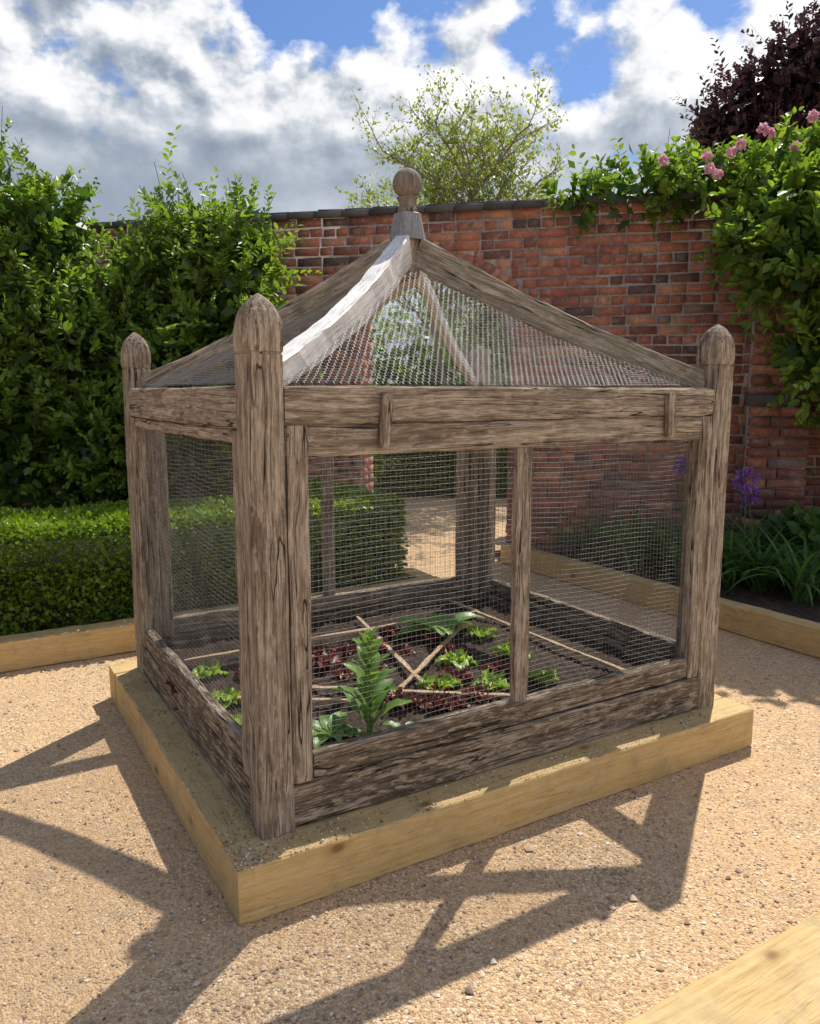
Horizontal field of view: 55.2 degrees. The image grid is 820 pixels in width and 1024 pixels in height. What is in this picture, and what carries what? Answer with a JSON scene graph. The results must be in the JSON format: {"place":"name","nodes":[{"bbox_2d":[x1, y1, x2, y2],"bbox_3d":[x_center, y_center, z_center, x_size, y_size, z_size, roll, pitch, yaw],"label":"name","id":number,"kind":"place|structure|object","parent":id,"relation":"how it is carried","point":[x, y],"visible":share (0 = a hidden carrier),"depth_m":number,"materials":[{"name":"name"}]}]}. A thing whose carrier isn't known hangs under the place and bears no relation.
{"place":"outdoors","nodes":[
{"label":"outdoors","id":0,"kind":"place"},
{"bbox_2d":[0,492,819,1023],"bbox_3d":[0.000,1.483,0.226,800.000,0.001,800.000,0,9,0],"label":"ground","id":1,"kind":"structure","parent":0,"point":[46,932],"depth_m":2.38,"materials":[{"name":"beige gravel"}]},
{"bbox_2d":[0,563,439,672],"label":"sleeper edging","id":2,"kind":"object","parent":1,"relation":"on","point":[21,651],"visible":0.26,"depth_m":4.42,"materials":[{"name":"brown wood"}]},
{"bbox_2d":[372,453,398,490],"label":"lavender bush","id":3,"kind":"object","parent":1,"relation":"on","point":[383,461],"visible":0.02,"depth_m":9.68,"materials":[{"name":"green plant"}]},
{"bbox_2d":[4,198,819,553],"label":"bricks","id":4,"kind":"object","parent":1,"relation":"on","point":[548,242],"visible":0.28,"depth_m":6.62,"materials":[{"name":"red brick"}]},
{"bbox_2d":[23,640,809,1020],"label":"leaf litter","id":5,"kind":"object","parent":1,"relation":"on","point":[407,946],"visible":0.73,"depth_m":2.25,"materials":[{"name":"brown plant"}]},
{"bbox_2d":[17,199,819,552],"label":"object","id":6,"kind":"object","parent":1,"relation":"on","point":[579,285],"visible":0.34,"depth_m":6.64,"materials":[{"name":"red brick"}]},
{"bbox_2d":[74,190,736,230],"bbox_3d":[-0.064,-2.650,6.983,13.995,0.098,0.492,2,9,12],"label":"coping","id":7,"kind":"object","parent":6,"relation":"on","point":[425,209],"visible":0.24,"depth_m":6.71,"materials":[{"name":"grey stone"}]},
{"bbox_2d":[330,125,515,385],"bbox_3d":[0.279,-3.119,11.944,2.681,5.600,2.233,3,9,18],"label":"birch tree","id":8,"kind":"object","parent":1,"relation":"on","point":[444,198],"visible":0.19,"depth_m":11.52,"materials":[{"name":"green plant"}]},
{"bbox_2d":[109,168,753,925],"bbox_3d":[-0.012,-0.234,3.454,2.275,2.430,1.983,-5,10,-30],"label":"vegetable cage","id":9,"kind":"object","parent":1,"relation":"on","point":[275,810],"visible":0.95,"depth_m":2.87,"materials":[{"name":"brown wood"}]},
{"bbox_2d":[163,674,198,693],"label":"red lettuce","id":10,"kind":"object","parent":9,"relation":"in","point":[173,690],"visible":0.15,"depth_m":3.21,"materials":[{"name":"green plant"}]},
{"bbox_2d":[192,658,227,678],"bbox_3d":[-0.877,0.699,3.435,0.169,0.086,0.138,-3,9,-18],"label":"lettuce","id":11,"kind":"object","parent":9,"relation":"in","point":[212,664],"visible":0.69,"depth_m":3.43,"materials":[{"name":"green plant"}]},
{"bbox_2d":[209,685,240,707],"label":"lettuce","id":12,"kind":"object","parent":9,"relation":"in","point":[230,693],"visible":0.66,"depth_m":3.12,"materials":[{"name":"green plant"}]},
{"bbox_2d":[232,668,239,680],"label":"red lettuce","id":13,"kind":"object","parent":9,"relation":"in","point":[237,673],"visible":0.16,"depth_m":3.38,"materials":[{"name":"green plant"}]},
{"bbox_2d":[231,713,241,726],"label":"lettuce","id":14,"kind":"object","parent":9,"relation":"on","point":[234,716],"visible":0.11,"depth_m":2.91,"materials":[{"name":"green plant"}]},
{"bbox_2d":[312,677,320,690],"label":"red lettuce","id":15,"kind":"object","parent":9,"relation":"in","point":[314,683],"visible":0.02,"depth_m":3.30,"materials":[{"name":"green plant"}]},
{"bbox_2d":[312,643,326,654],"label":"red lettuce","id":16,"kind":"object","parent":9,"relation":"in","point":[316,648],"visible":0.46,"depth_m":3.73,"materials":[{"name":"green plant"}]},
{"bbox_2d":[312,650,345,670],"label":"red lettuce","id":17,"kind":"object","parent":9,"relation":"in","point":[323,663],"visible":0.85,"depth_m":3.56,"materials":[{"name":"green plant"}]},
{"bbox_2d":[325,645,351,657],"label":"red lettuce","id":18,"kind":"object","parent":9,"relation":"in","point":[342,650],"visible":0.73,"depth_m":3.70,"materials":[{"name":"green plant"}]},
{"bbox_2d":[312,711,365,748],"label":"spinach plant","id":19,"kind":"object","parent":9,"relation":"on","point":[331,727],"visible":0.76,"depth_m":2.83,"materials":[{"name":"green plant"}]},
{"bbox_2d":[328,663,356,681],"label":"red lettuce","id":20,"kind":"object","parent":9,"relation":"in","point":[341,672],"visible":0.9,"depth_m":3.43,"materials":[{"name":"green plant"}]},
{"bbox_2d":[339,643,356,652],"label":"red lettuce","id":21,"kind":"object","parent":9,"relation":"in","point":[350,647],"visible":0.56,"depth_m":3.76,"materials":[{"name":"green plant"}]},
{"bbox_2d":[332,626,412,733],"bbox_3d":[-0.149,0.608,2.842,0.247,0.413,0.274,-8,12,-44],"label":"chard plant","id":22,"kind":"object","parent":9,"relation":"on","point":[367,683],"visible":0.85,"depth_m":2.82,"materials":[{"name":"green plant"}]},
{"bbox_2d":[355,638,390,652],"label":"red lettuce","id":23,"kind":"object","parent":9,"relation":"in","point":[384,643],"visible":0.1,"depth_m":3.75,"materials":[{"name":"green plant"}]},
{"bbox_2d":[357,662,390,669],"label":"red lettuce","id":24,"kind":"object","parent":9,"relation":"in","point":[382,666],"visible":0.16,"depth_m":3.51,"materials":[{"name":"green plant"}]},
{"bbox_2d":[380,721,412,727],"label":"spinach plant","id":25,"kind":"object","parent":9,"relation":"in","point":[387,723],"visible":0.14,"depth_m":2.85,"materials":[{"name":"green plant"}]},
{"bbox_2d":[379,625,414,640],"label":"red lettuce","id":26,"kind":"object","parent":9,"relation":"in","point":[387,628],"visible":0.85,"depth_m":3.96,"materials":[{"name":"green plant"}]},
{"bbox_2d":[384,687,420,710],"bbox_3d":[-0.056,0.742,3.130,0.192,0.084,0.132,6,10,33],"label":"red lettuce","id":27,"kind":"object","parent":9,"relation":"in","point":[389,694],"visible":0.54,"depth_m":3.12,"materials":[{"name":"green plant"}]},
{"bbox_2d":[391,643,415,656],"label":"red lettuce","id":28,"kind":"object","parent":9,"relation":"in","point":[401,648],"visible":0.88,"depth_m":3.73,"materials":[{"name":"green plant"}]},
{"bbox_2d":[410,694,435,709],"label":"red lettuce","id":29,"kind":"object","parent":9,"relation":"in","point":[424,701],"visible":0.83,"depth_m":3.10,"materials":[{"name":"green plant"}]},
{"bbox_2d":[418,631,442,642],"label":"red lettuce","id":30,"kind":"object","parent":9,"relation":"in","point":[426,636],"visible":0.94,"depth_m":3.91,"materials":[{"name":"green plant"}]},
{"bbox_2d":[393,612,484,639],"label":"plant","id":31,"kind":"object","parent":9,"relation":"in","point":[454,621],"visible":0.88,"depth_m":4.02,"materials":[{"name":"green plant"}]},
{"bbox_2d":[429,681,450,696],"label":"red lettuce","id":32,"kind":"object","parent":9,"relation":"in","point":[436,687],"visible":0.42,"depth_m":3.24,"materials":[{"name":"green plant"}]},
{"bbox_2d":[417,673,463,695],"bbox_3d":[0.116,0.722,3.274,0.187,0.071,0.181,2,9,15],"label":"lettuce","id":33,"kind":"object","parent":9,"relation":"in","point":[448,679],"visible":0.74,"depth_m":3.29,"materials":[{"name":"green plant"}]},
{"bbox_2d":[427,688,458,711],"bbox_3d":[0.140,0.747,3.090,0.130,0.090,0.141,3,9,20],"label":"red lettuce","id":34,"kind":"object","parent":9,"relation":"in","point":[438,702],"visible":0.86,"depth_m":3.07,"materials":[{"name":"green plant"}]},
{"bbox_2d":[441,642,470,655],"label":"red lettuce","id":35,"kind":"object","parent":9,"relation":"in","point":[445,649],"visible":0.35,"depth_m":3.72,"materials":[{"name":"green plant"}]},
{"bbox_2d":[438,665,474,685],"bbox_3d":[0.198,0.698,3.388,0.161,0.094,0.162,2,9,11],"label":"red lettuce","id":36,"kind":"object","parent":9,"relation":"in","point":[454,673],"visible":0.64,"depth_m":3.38,"materials":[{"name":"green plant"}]},
{"bbox_2d":[441,689,473,710],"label":"red lettuce","id":37,"kind":"object","parent":9,"relation":"in","point":[459,702],"visible":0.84,"depth_m":3.09,"materials":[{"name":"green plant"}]},
{"bbox_2d":[436,649,479,668],"bbox_3d":[0.220,0.672,3.583,0.159,0.095,0.205,-8,11,-41],"label":"lettuce","id":38,"kind":"object","parent":9,"relation":"in","point":[462,657],"visible":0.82,"depth_m":3.57,"materials":[{"name":"green plant"}]},
{"bbox_2d":[461,682,495,702],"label":"red lettuce","id":39,"kind":"object","parent":9,"relation":"in","point":[479,687],"visible":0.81,"depth_m":3.17,"materials":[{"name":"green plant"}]},
{"bbox_2d":[466,624,496,637],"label":"lettuce","id":40,"kind":"object","parent":9,"relation":"in","point":[484,631],"visible":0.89,"depth_m":3.98,"materials":[{"name":"green plant"}]},
{"bbox_2d":[472,668,509,690],"bbox_3d":[0.360,0.714,3.285,0.183,0.109,0.166,-4,9,-22],"label":"lettuce","id":41,"kind":"object","parent":9,"relation":"in","point":[495,679],"visible":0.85,"depth_m":3.29,"materials":[{"name":"green plant"}]},
{"bbox_2d":[481,657,509,676],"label":"red lettuce","id":42,"kind":"object","parent":9,"relation":"in","point":[495,664],"visible":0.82,"depth_m":3.49,"materials":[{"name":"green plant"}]},
{"bbox_2d":[488,639,533,659],"bbox_3d":[0.461,0.652,3.687,0.193,0.096,0.146,-4,9,-24],"label":"lettuce","id":43,"kind":"object","parent":9,"relation":"in","point":[502,647],"visible":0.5,"depth_m":3.67,"materials":[{"name":"green plant"}]},
{"bbox_2d":[528,668,558,688],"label":"lettuce","id":44,"kind":"object","parent":9,"relation":"in","point":[536,675],"visible":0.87,"depth_m":3.35,"materials":[{"name":"green plant"}]},
{"bbox_2d":[372,448,508,492],"bbox_3d":[-0.213,-0.943,11.710,4.887,1.246,1.086,1,9,6],"label":"box hedge","id":45,"kind":"object","parent":1,"relation":"on","point":[406,465],"visible":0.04,"depth_m":11.27,"materials":[{"name":"green plant"}]},
{"bbox_2d":[371,297,509,385],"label":"background shrubs","id":46,"kind":"object","parent":1,"relation":"on","point":[382,369],"visible":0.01,"depth_m":13.83,"materials":[{"name":"green plant"}]},
{"bbox_2d":[345,63,568,341],"bbox_3d":[1.059,-3.111,11.307,2.967,5.795,3.568,5,10,32],"label":"birch tree","id":47,"kind":"object","parent":1,"relation":"on","point":[487,164],"visible":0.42,"depth_m":10.62,"materials":[{"name":"green plant"}]},
{"bbox_2d":[418,282,510,386],"bbox_3d":[1.404,-2.265,12.384,2.589,3.781,1.720,0,9,0],"label":"garden shrub","id":48,"kind":"object","parent":1,"relation":"on","point":[478,336],"visible":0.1,"depth_m":12.13,"materials":[{"name":"green plant"}]},
{"bbox_2d":[500,543,819,657],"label":"sleeper edging","id":49,"kind":"object","parent":1,"relation":"on","point":[797,634],"visible":0.65,"depth_m":5.02,"materials":[{"name":"brown wood"}]},
{"bbox_2d":[623,911,819,1023],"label":"sleeper edging","id":50,"kind":"object","parent":1,"relation":"on","point":[774,980],"visible":1,"depth_m":1.76,"materials":[{"name":"brown wood"}]},
{"bbox_2d":[669,0,819,176],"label":"copper beech tree","id":51,"kind":"object","parent":1,"relation":"on","point":[786,79],"visible":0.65,"depth_m":13.01,"materials":[{"name":"purple plant"}]},
{"bbox_2d":[738,268,807,538],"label":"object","id":52,"kind":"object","parent":1,"relation":"on","point":[746,441],"visible":0.15,"depth_m":6.30,"materials":[{"name":"red brick"}]},
{"bbox_2d":[743,229,814,405],"bbox_3d":[2.954,-1.535,6.199,0.487,1.387,0.249,2,9,12],"label":"pier weathering stone","id":53,"kind":"object","parent":52,"relation":"on","point":[759,399],"visible":0.4,"depth_m":6.20,"materials":[{"name":"grey stone"}]},
{"bbox_2d":[739,273,810,542],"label":"pier bricks","id":54,"kind":"object","parent":1,"relation":"on","point":[786,496],"visible":0.39,"depth_m":6.24,"materials":[{"name":"red brick"}]},
{"bbox_2d":[0,0,819,385],"label":"sky","id":55,"kind":"structure","parent":0,"point":[259,89],"materials":[{"name":"white"}]},
{"bbox_2d":[495,536,819,622],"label":"border soil","id":56,"kind":"structure","parent":0,"point":[779,598],"depth_m":5.51,"materials":[{"name":"brown soil"}]},
{"bbox_2d":[532,503,626,559],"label":"daylily clump","id":57,"kind":"object","parent":56,"relation":"on","point":[580,543],"visible":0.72,"depth_m":6.52,"materials":[{"name":"green plant"}]},
{"bbox_2d":[564,497,681,576],"bbox_3d":[1.771,0.172,6.285,1.040,0.571,1.229,4,9,24],"label":"daylily clump","id":58,"kind":"object","parent":56,"relation":"on","point":[625,531],"visible":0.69,"depth_m":6.24,"materials":[{"name":"green plant"}]},
{"bbox_2d":[591,508,681,570],"bbox_3d":[1.959,0.167,6.407,1.022,0.502,1.034,0,9,0],"label":"daylily clump","id":59,"kind":"object","parent":56,"relation":"on","point":[640,538],"visible":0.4,"depth_m":6.37,"materials":[{"name":"green plant"}]},
{"bbox_2d":[538,104,819,429],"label":"climbing rose","id":60,"kind":"object","parent":56,"relation":"on","point":[778,194],"visible":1,"depth_m":5.67,"materials":[{"name":"green plant"}]},
{"bbox_2d":[672,455,685,576],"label":"allium flower","id":61,"kind":"object","parent":56,"relation":"on","point":[677,463],"visible":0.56,"depth_m":5.83,"materials":[{"name":"purple plant"}]},
{"bbox_2d":[612,513,755,581],"bbox_3d":[2.104,0.220,5.903,1.150,0.550,0.990,0,9,0],"label":"daylily clump","id":62,"kind":"object","parent":56,"relation":"on","point":[670,545],"visible":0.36,"depth_m":5.93,"materials":[{"name":"green plant"}]},
{"bbox_2d":[654,513,761,550],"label":"daylily clump","id":63,"kind":"object","parent":56,"relation":"on","point":[724,529],"visible":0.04,"depth_m":6.30,"materials":[{"name":"green plant"}]},
{"bbox_2d":[675,527,799,588],"bbox_3d":[2.330,0.307,5.632,0.903,0.459,0.862,4,10,26],"label":"daylily clump","id":64,"kind":"object","parent":56,"relation":"on","point":[734,574],"visible":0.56,"depth_m":5.57,"materials":[{"name":"green plant"}]},
{"bbox_2d":[731,467,761,577],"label":"allium flower","id":65,"kind":"object","parent":56,"relation":"on","point":[744,488],"visible":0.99,"depth_m":5.63,"materials":[{"name":"purple plant"}]},
{"bbox_2d":[673,506,819,587],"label":"daylily clump","id":66,"kind":"object","parent":56,"relation":"on","point":[758,531],"visible":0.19,"depth_m":5.74,"materials":[{"name":"green plant"}]},
{"bbox_2d":[740,485,761,547],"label":"allium flower","id":67,"kind":"object","parent":56,"relation":"on","point":[756,493],"visible":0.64,"depth_m":5.74,"materials":[{"name":"purple plant"}]},
{"bbox_2d":[723,509,800,564],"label":"daylily clump","id":68,"kind":"object","parent":56,"relation":"on","point":[754,523],"visible":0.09,"depth_m":6.20,"materials":[{"name":"green plant"}]},
{"bbox_2d":[721,513,819,593],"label":"daylily clump","id":69,"kind":"object","parent":56,"relation":"on","point":[758,581],"visible":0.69,"depth_m":5.44,"materials":[{"name":"green plant"}]},
{"bbox_2d":[727,530,819,582],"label":"daylily clump","id":70,"kind":"object","parent":56,"relation":"on","point":[807,540],"visible":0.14,"depth_m":5.69,"materials":[{"name":"green plant"}]},
{"bbox_2d":[727,520,819,605],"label":"daylily clump","id":71,"kind":"object","parent":56,"relation":"on","point":[800,584],"visible":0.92,"depth_m":5.21,"materials":[{"name":"green plant"}]},
{"bbox_2d":[747,500,819,586],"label":"border perennial","id":72,"kind":"object","parent":56,"relation":"on","point":[808,522],"visible":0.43,"depth_m":5.70,"materials":[{"name":"green plant"}]},
{"bbox_2d":[761,539,819,594],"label":"daylily clump","id":73,"kind":"object","parent":56,"relation":"on","point":[817,561],"visible":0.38,"depth_m":5.38,"materials":[{"name":"green plant"}]},
{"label":"border soil","id":74,"kind":"structure","parent":0,"visible":0},
{"bbox_2d":[0,106,127,514],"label":"shrub","id":75,"kind":"object","parent":74,"relation":"on","point":[35,240],"visible":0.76,"depth_m":5.90,"materials":[{"name":"green plant"}]},
{"bbox_2d":[4,125,325,520],"bbox_3d":[-1.887,-1.221,6.232,2.530,3.554,1.834,-4,9,-22],"label":"shrub","id":76,"kind":"object","parent":74,"relation":"on","point":[194,279],"visible":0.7,"depth_m":5.92,"materials":[{"name":"green plant"}]},
{"bbox_2d":[0,476,408,635],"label":"box hedge","id":77,"kind":"object","parent":74,"relation":"on","point":[63,566],"visible":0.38,"depth_m":4.76,"materials":[{"name":"green plant"}]}
]}

